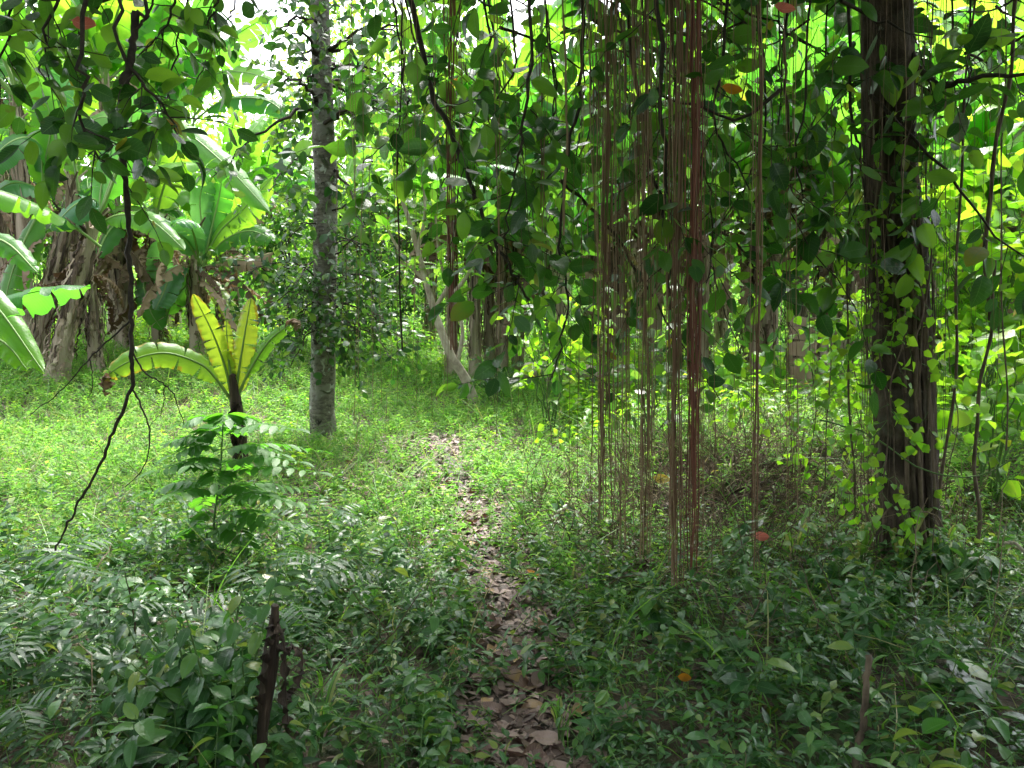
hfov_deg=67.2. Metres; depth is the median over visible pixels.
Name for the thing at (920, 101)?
aerial root
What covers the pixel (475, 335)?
banana plant
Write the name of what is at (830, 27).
banana plant
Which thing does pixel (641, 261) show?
aerial root
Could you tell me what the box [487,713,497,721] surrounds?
fallen leaf
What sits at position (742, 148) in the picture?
banana plant
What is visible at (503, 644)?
fallen leaf
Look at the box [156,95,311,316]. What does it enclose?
banana plant
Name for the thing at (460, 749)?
fallen leaf
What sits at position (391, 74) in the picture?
background tree
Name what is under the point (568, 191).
aerial root
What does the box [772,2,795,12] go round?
withered leaf
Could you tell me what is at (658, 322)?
banana plant
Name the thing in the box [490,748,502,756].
fallen leaf
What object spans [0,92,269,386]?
banana plant
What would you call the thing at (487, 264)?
aerial root
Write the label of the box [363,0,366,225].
aerial root
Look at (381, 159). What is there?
aerial root
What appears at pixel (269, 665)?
rotten stalk
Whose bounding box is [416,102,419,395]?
aerial root
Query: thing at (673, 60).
aerial root
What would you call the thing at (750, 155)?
aerial root
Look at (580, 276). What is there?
aerial root
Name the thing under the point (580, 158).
aerial root
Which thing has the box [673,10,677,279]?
aerial root
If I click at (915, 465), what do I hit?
arching cane
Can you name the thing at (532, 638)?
fallen leaf
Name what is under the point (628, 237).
aerial root
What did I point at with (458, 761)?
fallen leaf
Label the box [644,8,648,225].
aerial root
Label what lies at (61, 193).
banana plant
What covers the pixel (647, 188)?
aerial root
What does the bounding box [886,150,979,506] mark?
climbing vine
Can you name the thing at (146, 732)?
shade herbs
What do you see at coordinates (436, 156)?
aerial root
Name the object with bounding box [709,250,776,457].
climbing vine
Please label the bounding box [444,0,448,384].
aerial root
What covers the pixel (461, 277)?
background tree
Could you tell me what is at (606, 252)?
aerial root bundle
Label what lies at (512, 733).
fallen leaf
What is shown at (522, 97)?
banana plant
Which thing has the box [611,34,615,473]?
aerial root
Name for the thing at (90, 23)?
withered leaf
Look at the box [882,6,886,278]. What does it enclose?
aerial root
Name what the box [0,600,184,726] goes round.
fern
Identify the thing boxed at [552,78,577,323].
banana plant
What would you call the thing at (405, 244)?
background tree
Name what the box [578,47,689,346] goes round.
banana plant
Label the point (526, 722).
leaf litter
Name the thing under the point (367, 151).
banana plant
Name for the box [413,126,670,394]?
banana plant
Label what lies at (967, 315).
broad leaved shrub
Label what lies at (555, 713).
strap leaved plant
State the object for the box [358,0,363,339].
aerial root
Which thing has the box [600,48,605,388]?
aerial root
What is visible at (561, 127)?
aerial root
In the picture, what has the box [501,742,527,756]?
fallen leaf
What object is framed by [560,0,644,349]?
aerial root bundle
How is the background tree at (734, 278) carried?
on the ground at (1010, 699)
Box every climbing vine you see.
[524,293,574,451]
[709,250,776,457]
[754,242,833,465]
[781,186,854,479]
[784,100,864,515]
[812,174,876,484]
[813,125,913,485]
[824,86,924,545]
[839,77,946,369]
[844,274,943,571]
[874,49,977,399]
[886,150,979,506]
[930,267,985,503]
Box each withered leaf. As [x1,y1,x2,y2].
[69,16,96,29]
[721,83,742,93]
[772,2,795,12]
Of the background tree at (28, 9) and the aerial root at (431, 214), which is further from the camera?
the background tree at (28, 9)
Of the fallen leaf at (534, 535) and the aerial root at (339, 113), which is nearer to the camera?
the aerial root at (339, 113)
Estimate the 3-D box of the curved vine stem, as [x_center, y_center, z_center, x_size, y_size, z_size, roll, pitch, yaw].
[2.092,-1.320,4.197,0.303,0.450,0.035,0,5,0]
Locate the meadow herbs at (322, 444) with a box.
[0,268,1023,628]
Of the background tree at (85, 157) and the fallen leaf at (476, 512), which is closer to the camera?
the fallen leaf at (476, 512)
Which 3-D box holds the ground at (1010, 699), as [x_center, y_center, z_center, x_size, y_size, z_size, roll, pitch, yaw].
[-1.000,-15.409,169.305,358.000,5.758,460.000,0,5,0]
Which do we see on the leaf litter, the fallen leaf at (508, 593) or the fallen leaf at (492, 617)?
the fallen leaf at (492, 617)
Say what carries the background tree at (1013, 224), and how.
on the ground at (1010, 699)
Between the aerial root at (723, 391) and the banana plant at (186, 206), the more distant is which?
the banana plant at (186, 206)
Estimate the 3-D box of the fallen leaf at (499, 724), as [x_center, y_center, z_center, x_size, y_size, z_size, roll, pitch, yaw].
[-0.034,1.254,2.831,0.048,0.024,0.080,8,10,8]
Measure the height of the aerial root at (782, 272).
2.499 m
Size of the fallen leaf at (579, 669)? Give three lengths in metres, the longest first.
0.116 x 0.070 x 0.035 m
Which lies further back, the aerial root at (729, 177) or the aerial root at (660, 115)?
the aerial root at (729, 177)
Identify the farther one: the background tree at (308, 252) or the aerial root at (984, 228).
the background tree at (308, 252)
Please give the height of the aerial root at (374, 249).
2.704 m
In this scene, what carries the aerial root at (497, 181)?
hanging from the fig tree at (904, 258)
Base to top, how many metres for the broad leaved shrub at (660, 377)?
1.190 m
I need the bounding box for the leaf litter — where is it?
[0,370,1023,767]
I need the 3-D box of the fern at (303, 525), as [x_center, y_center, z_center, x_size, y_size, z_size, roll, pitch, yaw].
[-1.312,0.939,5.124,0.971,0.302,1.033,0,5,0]
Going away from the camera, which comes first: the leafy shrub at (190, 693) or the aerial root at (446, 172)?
the leafy shrub at (190, 693)
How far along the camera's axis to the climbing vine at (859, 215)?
4.09 m
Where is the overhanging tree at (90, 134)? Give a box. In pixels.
[0,0,271,266]
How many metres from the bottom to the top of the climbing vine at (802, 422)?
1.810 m
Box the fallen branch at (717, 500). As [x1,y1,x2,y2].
[606,481,852,514]
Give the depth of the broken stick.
2.56 m
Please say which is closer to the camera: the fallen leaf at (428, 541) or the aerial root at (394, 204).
the aerial root at (394, 204)
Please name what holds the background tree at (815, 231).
on the ground at (1010, 699)
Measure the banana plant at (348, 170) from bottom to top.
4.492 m
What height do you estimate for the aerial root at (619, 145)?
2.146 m
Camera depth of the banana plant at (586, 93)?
15.70 m
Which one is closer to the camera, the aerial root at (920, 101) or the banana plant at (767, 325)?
the aerial root at (920, 101)
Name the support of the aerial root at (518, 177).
hanging from the fig tree at (904, 258)
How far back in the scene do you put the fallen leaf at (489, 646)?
3.42 m
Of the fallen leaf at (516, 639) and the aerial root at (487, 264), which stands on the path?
the fallen leaf at (516, 639)
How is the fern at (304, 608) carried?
on the ground at (1010, 699)
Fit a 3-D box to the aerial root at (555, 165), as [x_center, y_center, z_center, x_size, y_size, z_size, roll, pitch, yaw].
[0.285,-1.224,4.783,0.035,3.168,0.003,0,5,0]
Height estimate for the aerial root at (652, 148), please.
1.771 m
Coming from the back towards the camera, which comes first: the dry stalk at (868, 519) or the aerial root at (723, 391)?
the aerial root at (723, 391)
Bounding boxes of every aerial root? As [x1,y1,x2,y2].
[336,8,340,211]
[338,18,342,344]
[346,41,349,346]
[350,6,354,192]
[351,0,355,167]
[351,17,356,414]
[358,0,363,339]
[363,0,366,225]
[369,37,372,404]
[373,9,377,362]
[378,34,381,332]
[379,0,383,397]
[387,8,391,370]
[393,2,397,405]
[396,0,401,255]
[403,8,406,167]
[403,38,406,348]
[404,0,408,150]
[406,18,409,263]
[410,10,414,332]
[411,0,416,344]
[411,20,414,276]
[416,0,421,221]
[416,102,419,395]
[430,28,435,416]
[432,17,436,343]
[439,9,442,314]
[443,4,447,413]
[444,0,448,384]
[459,17,462,342]
[459,49,463,198]
[461,5,464,342]
[472,2,476,362]
[476,0,480,363]
[483,79,487,360]
[494,0,499,375]
[494,97,498,433]
[495,0,499,375]
[504,13,508,379]
[515,52,519,358]
[516,0,521,398]
[555,8,558,367]
[560,0,564,281]
[565,0,568,344]
[569,1,572,276]
[569,9,573,499]
[577,2,581,498]
[577,7,581,372]
[578,6,581,212]
[581,0,586,285]
[582,0,587,234]
[588,44,592,496]
[593,12,597,245]
[599,0,602,353]
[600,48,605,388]
[605,72,609,227]
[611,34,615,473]
[618,12,622,253]
[620,13,623,219]
[620,30,624,379]
[623,21,627,504]
[624,15,627,370]
[628,32,632,488]
[629,0,633,180]
[629,56,633,466]
[632,9,637,277]
[640,112,643,312]
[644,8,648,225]
[646,0,650,354]
[649,81,652,469]
[652,25,655,239]
[652,46,654,266]
[654,39,658,453]
[655,0,660,233]
[668,43,671,409]
[673,8,674,137]
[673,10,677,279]
[682,312,684,425]
[688,88,691,373]
[692,1,697,327]
[699,96,702,348]
[700,60,703,487]
[702,0,705,243]
[702,0,707,246]
[702,35,705,472]
[704,0,708,430]
[704,12,707,265]
[710,3,713,348]
[720,3,723,500]
[727,63,730,296]
[729,14,733,353]
[730,42,734,328]
[740,73,743,199]
[744,8,748,431]
[748,13,751,391]
[749,63,753,270]
[750,5,755,492]
[770,0,774,410]
[773,0,776,383]
[780,0,785,443]
[783,45,786,506]
[801,11,805,235]
[803,16,807,251]
[810,24,814,375]
[813,105,816,474]
[831,0,836,262]
[851,9,855,229]
[858,0,862,241]
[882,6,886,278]
[901,0,906,213]
[916,3,920,205]
[951,0,955,265]
[954,5,959,316]
[971,56,974,308]
[973,0,977,398]
[983,0,986,396]
[989,1,994,344]
[996,0,1000,425]
[998,0,1002,263]
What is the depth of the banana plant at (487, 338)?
13.27 m
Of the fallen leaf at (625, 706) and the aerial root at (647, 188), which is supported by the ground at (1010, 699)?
the fallen leaf at (625, 706)
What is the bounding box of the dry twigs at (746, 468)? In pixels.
[0,368,1023,767]
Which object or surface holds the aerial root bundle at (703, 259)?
hanging from the fig tree at (904, 258)
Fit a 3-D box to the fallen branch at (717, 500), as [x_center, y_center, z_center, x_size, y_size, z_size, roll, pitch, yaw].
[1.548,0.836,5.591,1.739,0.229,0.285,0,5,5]
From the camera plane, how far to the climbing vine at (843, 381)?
5.05 m
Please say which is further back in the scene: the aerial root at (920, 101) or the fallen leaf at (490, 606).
the fallen leaf at (490, 606)
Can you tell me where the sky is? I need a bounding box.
[4,0,1020,264]
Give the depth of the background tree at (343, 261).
34.53 m
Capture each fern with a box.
[0,534,155,633]
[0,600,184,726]
[0,629,145,767]
[129,547,428,672]
[242,542,412,616]
[264,496,379,557]
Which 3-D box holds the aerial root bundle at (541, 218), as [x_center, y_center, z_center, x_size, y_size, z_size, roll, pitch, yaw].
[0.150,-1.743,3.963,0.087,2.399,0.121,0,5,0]
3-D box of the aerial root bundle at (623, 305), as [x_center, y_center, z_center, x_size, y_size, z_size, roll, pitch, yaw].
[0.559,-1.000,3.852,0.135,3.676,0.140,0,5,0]
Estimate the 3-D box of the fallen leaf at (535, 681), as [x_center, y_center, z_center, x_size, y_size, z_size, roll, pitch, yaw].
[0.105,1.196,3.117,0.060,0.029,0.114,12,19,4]
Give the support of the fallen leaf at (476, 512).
on the path
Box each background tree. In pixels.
[0,1,183,283]
[1,0,229,267]
[13,166,144,274]
[83,0,298,281]
[121,189,190,273]
[138,115,408,281]
[183,0,466,296]
[199,174,370,359]
[261,157,446,356]
[273,128,459,273]
[287,4,482,295]
[374,0,645,288]
[463,36,685,295]
[573,19,838,305]
[628,187,742,285]
[718,5,942,312]
[735,0,1006,293]
[941,212,1020,290]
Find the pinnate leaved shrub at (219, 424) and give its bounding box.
[134,412,337,567]
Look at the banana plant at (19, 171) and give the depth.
12.86 m
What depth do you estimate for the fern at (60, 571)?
3.63 m
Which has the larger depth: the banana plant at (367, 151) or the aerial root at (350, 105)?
the banana plant at (367, 151)
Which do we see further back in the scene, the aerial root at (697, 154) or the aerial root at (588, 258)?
the aerial root at (588, 258)
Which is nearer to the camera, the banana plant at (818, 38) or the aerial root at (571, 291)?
the aerial root at (571, 291)
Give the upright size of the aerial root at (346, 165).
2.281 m
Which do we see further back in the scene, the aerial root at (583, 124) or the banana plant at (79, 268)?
the banana plant at (79, 268)
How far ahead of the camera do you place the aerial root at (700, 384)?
4.28 m
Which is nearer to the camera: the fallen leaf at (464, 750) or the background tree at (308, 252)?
the fallen leaf at (464, 750)
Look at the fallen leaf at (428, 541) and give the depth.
5.20 m
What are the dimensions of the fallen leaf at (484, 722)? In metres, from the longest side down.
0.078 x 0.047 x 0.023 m
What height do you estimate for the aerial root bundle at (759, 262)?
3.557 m
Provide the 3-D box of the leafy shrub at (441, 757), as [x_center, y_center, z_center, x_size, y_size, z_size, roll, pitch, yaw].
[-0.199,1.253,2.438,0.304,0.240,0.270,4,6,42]
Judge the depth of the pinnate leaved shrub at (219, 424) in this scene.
4.32 m
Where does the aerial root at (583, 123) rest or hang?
hanging from the fig tree at (904, 258)
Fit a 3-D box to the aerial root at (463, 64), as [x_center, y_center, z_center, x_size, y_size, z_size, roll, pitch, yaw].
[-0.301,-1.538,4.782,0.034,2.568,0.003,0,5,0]
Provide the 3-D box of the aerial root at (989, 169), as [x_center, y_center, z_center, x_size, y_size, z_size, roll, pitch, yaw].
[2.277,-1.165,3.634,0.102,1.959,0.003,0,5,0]
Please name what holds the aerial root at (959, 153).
hanging from the fig tree at (904, 258)
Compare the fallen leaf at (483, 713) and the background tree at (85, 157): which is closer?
the fallen leaf at (483, 713)
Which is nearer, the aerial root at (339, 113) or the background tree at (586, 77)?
the aerial root at (339, 113)
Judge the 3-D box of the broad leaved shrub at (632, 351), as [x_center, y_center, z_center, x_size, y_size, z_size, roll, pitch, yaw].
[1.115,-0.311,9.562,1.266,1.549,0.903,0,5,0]
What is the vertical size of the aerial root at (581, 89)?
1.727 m
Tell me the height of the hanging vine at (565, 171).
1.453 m
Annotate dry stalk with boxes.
[824,499,833,552]
[845,491,872,569]
[861,483,874,557]
[900,509,944,532]
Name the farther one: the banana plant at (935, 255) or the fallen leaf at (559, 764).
the banana plant at (935, 255)
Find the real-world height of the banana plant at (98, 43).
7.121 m
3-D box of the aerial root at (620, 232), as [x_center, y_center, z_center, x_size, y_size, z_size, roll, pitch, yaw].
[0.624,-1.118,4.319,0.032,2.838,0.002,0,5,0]
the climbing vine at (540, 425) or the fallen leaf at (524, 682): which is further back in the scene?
the climbing vine at (540, 425)
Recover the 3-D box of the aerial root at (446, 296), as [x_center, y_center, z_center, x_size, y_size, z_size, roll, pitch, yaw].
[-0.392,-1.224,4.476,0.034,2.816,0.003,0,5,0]
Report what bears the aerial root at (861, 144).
hanging from the fig tree at (904, 258)
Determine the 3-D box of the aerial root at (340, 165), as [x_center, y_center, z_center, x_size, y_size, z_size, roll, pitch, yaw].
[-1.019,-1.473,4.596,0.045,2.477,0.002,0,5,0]
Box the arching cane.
[820,419,1023,477]
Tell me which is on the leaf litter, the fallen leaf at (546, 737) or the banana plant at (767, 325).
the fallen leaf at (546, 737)
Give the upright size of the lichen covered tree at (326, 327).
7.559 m
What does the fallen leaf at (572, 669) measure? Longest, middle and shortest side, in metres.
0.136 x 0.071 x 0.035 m
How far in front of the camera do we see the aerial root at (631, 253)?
4.26 m
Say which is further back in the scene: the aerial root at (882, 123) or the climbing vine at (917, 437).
the climbing vine at (917, 437)
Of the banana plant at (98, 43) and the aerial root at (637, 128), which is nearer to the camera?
the aerial root at (637, 128)
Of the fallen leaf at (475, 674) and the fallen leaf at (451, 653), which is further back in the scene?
the fallen leaf at (451, 653)
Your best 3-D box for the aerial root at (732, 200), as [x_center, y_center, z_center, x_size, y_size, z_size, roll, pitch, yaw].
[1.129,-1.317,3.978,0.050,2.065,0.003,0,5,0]
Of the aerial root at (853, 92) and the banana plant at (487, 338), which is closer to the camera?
the aerial root at (853, 92)
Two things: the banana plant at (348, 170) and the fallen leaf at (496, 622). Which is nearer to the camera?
the fallen leaf at (496, 622)
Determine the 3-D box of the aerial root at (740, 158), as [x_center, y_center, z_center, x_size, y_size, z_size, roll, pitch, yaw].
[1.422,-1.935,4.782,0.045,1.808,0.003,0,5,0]
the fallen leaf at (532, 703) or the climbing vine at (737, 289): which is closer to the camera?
the fallen leaf at (532, 703)
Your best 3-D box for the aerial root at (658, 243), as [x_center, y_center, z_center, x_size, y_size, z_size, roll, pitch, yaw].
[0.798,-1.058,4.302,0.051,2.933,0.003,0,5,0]
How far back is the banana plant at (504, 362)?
12.70 m
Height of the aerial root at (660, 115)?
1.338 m
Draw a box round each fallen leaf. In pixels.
[422,538,436,543]
[448,756,462,767]
[449,645,458,654]
[451,742,474,756]
[461,746,480,755]
[471,638,485,647]
[471,670,489,678]
[472,510,483,516]
[475,743,495,763]
[476,717,487,727]
[480,706,496,715]
[481,697,493,702]
[481,701,501,712]
[482,605,496,610]
[484,614,495,628]
[485,650,510,659]
[487,644,499,650]
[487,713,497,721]
[488,651,507,661]
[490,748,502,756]
[492,619,499,625]
[493,640,506,649]
[496,721,508,729]
[499,669,510,679]
[499,730,519,741]
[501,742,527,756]
[505,591,511,596]
[505,669,528,686]
[505,701,527,705]
[508,664,517,671]
[509,751,533,765]
[512,636,530,643]
[512,758,527,767]
[515,737,529,748]
[519,675,537,691]
[520,699,550,712]
[521,742,542,764]
[522,637,539,646]
[523,618,532,627]
[523,709,538,715]
[524,534,535,548]
[529,619,544,629]
[531,667,544,689]
[531,689,546,697]
[531,730,561,744]
[532,748,548,767]
[535,653,554,663]
[537,606,553,614]
[549,664,576,678]
[552,760,569,767]
[568,693,600,708]
[570,701,584,715]
[571,666,587,675]
[578,764,591,767]
[611,702,640,724]
[651,474,669,483]
[676,673,690,681]
[754,532,768,540]
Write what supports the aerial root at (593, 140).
hanging from the fig tree at (904, 258)
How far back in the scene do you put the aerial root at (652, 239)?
4.08 m
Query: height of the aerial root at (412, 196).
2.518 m
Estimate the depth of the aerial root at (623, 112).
4.92 m
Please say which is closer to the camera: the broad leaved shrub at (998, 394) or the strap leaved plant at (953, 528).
the strap leaved plant at (953, 528)
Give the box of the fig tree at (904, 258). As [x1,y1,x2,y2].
[278,0,1023,574]
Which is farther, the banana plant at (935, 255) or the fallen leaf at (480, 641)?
the banana plant at (935, 255)
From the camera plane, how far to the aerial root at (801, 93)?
4.89 m
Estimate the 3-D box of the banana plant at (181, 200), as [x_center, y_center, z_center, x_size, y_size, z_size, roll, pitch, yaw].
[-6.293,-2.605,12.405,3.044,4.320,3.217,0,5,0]
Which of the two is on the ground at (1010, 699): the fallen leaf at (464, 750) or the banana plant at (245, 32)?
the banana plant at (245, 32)
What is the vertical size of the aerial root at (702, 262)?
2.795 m
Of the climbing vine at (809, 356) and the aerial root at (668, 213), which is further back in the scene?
the climbing vine at (809, 356)
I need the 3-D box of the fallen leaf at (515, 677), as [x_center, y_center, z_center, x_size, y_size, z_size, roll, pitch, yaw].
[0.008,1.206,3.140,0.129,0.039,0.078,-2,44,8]
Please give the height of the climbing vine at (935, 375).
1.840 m
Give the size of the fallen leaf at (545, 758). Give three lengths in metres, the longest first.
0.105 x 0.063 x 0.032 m
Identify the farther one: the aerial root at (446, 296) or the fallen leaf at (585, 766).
the aerial root at (446, 296)
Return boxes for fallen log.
[524,361,632,386]
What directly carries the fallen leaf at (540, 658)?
on the leaf litter
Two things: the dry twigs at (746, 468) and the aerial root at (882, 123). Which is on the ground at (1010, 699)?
the dry twigs at (746, 468)
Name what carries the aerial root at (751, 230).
hanging from the fig tree at (904, 258)
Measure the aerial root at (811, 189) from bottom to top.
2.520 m
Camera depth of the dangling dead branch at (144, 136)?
2.94 m
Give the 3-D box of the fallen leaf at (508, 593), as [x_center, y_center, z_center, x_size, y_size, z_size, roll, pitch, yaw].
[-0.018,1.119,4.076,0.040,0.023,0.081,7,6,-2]
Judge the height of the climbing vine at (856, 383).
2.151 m
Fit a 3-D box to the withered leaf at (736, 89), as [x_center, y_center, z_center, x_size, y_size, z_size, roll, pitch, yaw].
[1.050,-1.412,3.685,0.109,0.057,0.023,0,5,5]
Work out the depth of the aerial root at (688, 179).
3.65 m
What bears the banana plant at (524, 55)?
on the ground at (1010, 699)
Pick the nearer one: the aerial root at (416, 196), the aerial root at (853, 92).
the aerial root at (416, 196)
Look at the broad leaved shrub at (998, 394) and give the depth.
5.34 m
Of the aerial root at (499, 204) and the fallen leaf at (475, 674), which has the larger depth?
the aerial root at (499, 204)
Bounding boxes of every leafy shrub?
[96,621,204,745]
[128,562,292,767]
[420,724,496,767]
[624,582,682,643]
[797,539,850,601]
[910,533,1007,611]
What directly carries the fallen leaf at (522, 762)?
on the leaf litter
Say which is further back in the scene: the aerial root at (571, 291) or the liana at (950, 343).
the liana at (950, 343)
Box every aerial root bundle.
[443,0,461,349]
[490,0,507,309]
[533,0,548,276]
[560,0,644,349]
[587,0,617,519]
[615,0,640,545]
[631,0,658,556]
[663,0,689,586]
[678,0,721,572]
[685,0,703,567]
[707,0,730,319]
[750,0,767,570]
[782,0,798,509]
[858,0,897,540]
[922,0,952,523]
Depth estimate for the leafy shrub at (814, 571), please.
4.00 m
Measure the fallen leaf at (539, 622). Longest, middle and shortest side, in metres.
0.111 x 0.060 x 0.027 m
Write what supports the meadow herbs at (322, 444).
on the ground at (1010, 699)
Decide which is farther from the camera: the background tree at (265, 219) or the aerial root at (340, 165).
the background tree at (265, 219)
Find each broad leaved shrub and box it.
[458,345,523,408]
[497,294,614,433]
[559,296,655,410]
[599,318,713,451]
[670,344,780,415]
[794,276,870,416]
[918,58,1023,428]
[929,126,1018,408]
[936,325,1023,509]
[955,147,1023,384]
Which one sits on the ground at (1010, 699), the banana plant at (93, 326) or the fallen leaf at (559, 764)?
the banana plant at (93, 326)
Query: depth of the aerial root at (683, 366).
4.60 m
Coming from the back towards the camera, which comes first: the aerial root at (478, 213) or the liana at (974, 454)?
the liana at (974, 454)
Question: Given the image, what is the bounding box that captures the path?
[434,434,565,767]
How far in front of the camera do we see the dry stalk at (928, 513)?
4.27 m
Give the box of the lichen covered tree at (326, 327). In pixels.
[193,0,469,441]
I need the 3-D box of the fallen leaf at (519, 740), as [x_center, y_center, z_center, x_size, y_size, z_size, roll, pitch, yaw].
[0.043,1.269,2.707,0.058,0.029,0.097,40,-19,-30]
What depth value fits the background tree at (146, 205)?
39.15 m
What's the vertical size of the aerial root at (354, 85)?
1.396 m
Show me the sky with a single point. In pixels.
(254, 52)
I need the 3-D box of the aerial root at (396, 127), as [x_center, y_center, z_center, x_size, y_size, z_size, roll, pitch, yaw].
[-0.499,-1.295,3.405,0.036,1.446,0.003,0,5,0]
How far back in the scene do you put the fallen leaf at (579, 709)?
2.92 m
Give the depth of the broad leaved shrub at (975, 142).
8.24 m
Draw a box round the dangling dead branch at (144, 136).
[30,0,183,550]
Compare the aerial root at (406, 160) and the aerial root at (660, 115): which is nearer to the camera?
the aerial root at (660, 115)
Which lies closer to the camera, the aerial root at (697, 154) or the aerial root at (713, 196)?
the aerial root at (697, 154)
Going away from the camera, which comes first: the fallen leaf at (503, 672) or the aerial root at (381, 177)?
the fallen leaf at (503, 672)
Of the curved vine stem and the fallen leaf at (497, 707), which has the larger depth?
the curved vine stem
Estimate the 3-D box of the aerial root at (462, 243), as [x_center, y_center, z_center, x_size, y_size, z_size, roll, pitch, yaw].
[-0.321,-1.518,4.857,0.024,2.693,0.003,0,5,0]
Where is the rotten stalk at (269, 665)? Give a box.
[252,603,306,767]
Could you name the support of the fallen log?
on the ground at (1010, 699)
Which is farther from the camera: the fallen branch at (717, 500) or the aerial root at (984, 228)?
the fallen branch at (717, 500)
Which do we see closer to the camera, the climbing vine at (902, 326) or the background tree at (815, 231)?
the climbing vine at (902, 326)
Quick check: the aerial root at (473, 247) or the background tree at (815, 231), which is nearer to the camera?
the aerial root at (473, 247)
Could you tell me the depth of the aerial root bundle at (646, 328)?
3.66 m
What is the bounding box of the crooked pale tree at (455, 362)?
[366,163,503,408]
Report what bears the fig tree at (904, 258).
on the ground at (1010, 699)
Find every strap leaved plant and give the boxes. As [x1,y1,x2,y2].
[280,664,352,752]
[540,696,604,741]
[777,508,817,574]
[809,521,895,566]
[882,505,949,569]
[926,524,966,546]
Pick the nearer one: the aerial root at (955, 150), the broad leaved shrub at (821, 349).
the aerial root at (955, 150)
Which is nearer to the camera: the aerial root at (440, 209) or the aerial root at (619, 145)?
the aerial root at (619, 145)
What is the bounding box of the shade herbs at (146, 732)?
[0,418,1023,767]
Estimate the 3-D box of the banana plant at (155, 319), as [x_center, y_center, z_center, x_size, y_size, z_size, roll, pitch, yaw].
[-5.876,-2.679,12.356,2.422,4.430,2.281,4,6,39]
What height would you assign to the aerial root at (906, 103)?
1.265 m
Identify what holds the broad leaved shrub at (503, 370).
on the ground at (1010, 699)
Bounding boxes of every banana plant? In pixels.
[0,0,186,329]
[0,48,206,371]
[0,63,62,315]
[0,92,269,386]
[0,233,90,373]
[4,35,123,341]
[29,65,210,352]
[33,0,223,340]
[44,223,125,375]
[60,85,229,346]
[98,294,300,469]
[106,174,280,356]
[108,182,311,338]
[117,0,288,329]
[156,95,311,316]
[243,122,314,303]
[283,143,404,308]
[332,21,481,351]
[347,112,520,380]
[348,127,585,377]
[363,157,417,299]
[395,0,622,362]
[395,126,565,370]
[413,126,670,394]
[426,87,563,360]
[443,61,545,374]
[513,79,592,353]
[519,51,791,388]
[534,58,646,362]
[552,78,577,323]
[554,0,823,364]
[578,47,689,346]
[580,93,814,383]
[601,97,718,358]
[619,1,915,359]
[665,23,860,383]
[672,90,732,350]
[701,6,852,384]
[708,95,857,372]
[719,54,1009,393]
[742,86,928,399]
[804,212,840,317]
[824,78,1023,406]
[857,62,956,359]
[915,0,1023,413]
[918,0,1023,367]
[925,47,957,327]
[998,72,1021,350]
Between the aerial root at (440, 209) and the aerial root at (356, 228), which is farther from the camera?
the aerial root at (440, 209)
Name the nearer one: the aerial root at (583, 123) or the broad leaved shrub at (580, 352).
the aerial root at (583, 123)
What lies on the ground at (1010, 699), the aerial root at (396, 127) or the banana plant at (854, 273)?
the banana plant at (854, 273)
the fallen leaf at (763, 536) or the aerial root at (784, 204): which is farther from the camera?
the aerial root at (784, 204)
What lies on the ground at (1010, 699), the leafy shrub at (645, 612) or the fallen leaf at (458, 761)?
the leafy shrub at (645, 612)
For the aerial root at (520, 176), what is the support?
hanging from the fig tree at (904, 258)
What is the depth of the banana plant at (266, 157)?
17.38 m
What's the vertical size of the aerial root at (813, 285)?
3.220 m
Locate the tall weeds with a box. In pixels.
[0,308,1019,560]
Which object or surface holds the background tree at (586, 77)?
on the ground at (1010, 699)
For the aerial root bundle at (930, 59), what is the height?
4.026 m
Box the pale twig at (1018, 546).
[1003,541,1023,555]
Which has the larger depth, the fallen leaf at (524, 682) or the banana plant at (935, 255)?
the banana plant at (935, 255)
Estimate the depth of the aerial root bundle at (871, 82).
4.12 m
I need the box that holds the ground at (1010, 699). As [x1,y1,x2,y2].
[0,269,1023,767]
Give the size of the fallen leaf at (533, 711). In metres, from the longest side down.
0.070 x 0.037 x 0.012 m
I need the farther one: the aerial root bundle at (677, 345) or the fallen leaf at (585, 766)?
the aerial root bundle at (677, 345)
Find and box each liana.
[814,77,881,525]
[938,0,976,499]
[943,0,1008,450]
[972,260,996,546]
[982,0,1016,320]
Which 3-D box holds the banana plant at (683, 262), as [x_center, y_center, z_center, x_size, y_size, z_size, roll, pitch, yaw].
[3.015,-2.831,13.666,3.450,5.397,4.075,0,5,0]
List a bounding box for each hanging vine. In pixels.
[397,0,402,349]
[562,0,567,235]
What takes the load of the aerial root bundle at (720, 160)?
hanging from the fig tree at (904, 258)
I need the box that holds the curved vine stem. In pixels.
[870,100,922,183]
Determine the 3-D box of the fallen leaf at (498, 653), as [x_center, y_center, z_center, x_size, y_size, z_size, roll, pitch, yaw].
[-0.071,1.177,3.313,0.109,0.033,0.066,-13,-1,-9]
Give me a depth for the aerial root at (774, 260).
4.77 m
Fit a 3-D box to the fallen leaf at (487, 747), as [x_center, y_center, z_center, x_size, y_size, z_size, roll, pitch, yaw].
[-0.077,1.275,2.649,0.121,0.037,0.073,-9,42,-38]
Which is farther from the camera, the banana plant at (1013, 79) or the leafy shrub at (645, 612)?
the banana plant at (1013, 79)
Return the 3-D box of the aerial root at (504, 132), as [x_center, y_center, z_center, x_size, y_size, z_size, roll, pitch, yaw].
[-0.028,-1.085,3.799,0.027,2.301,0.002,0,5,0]
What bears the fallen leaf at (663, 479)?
on the dry twigs at (746, 468)
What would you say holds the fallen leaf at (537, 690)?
on the path
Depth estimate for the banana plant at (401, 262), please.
21.67 m
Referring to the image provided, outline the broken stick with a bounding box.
[851,655,872,767]

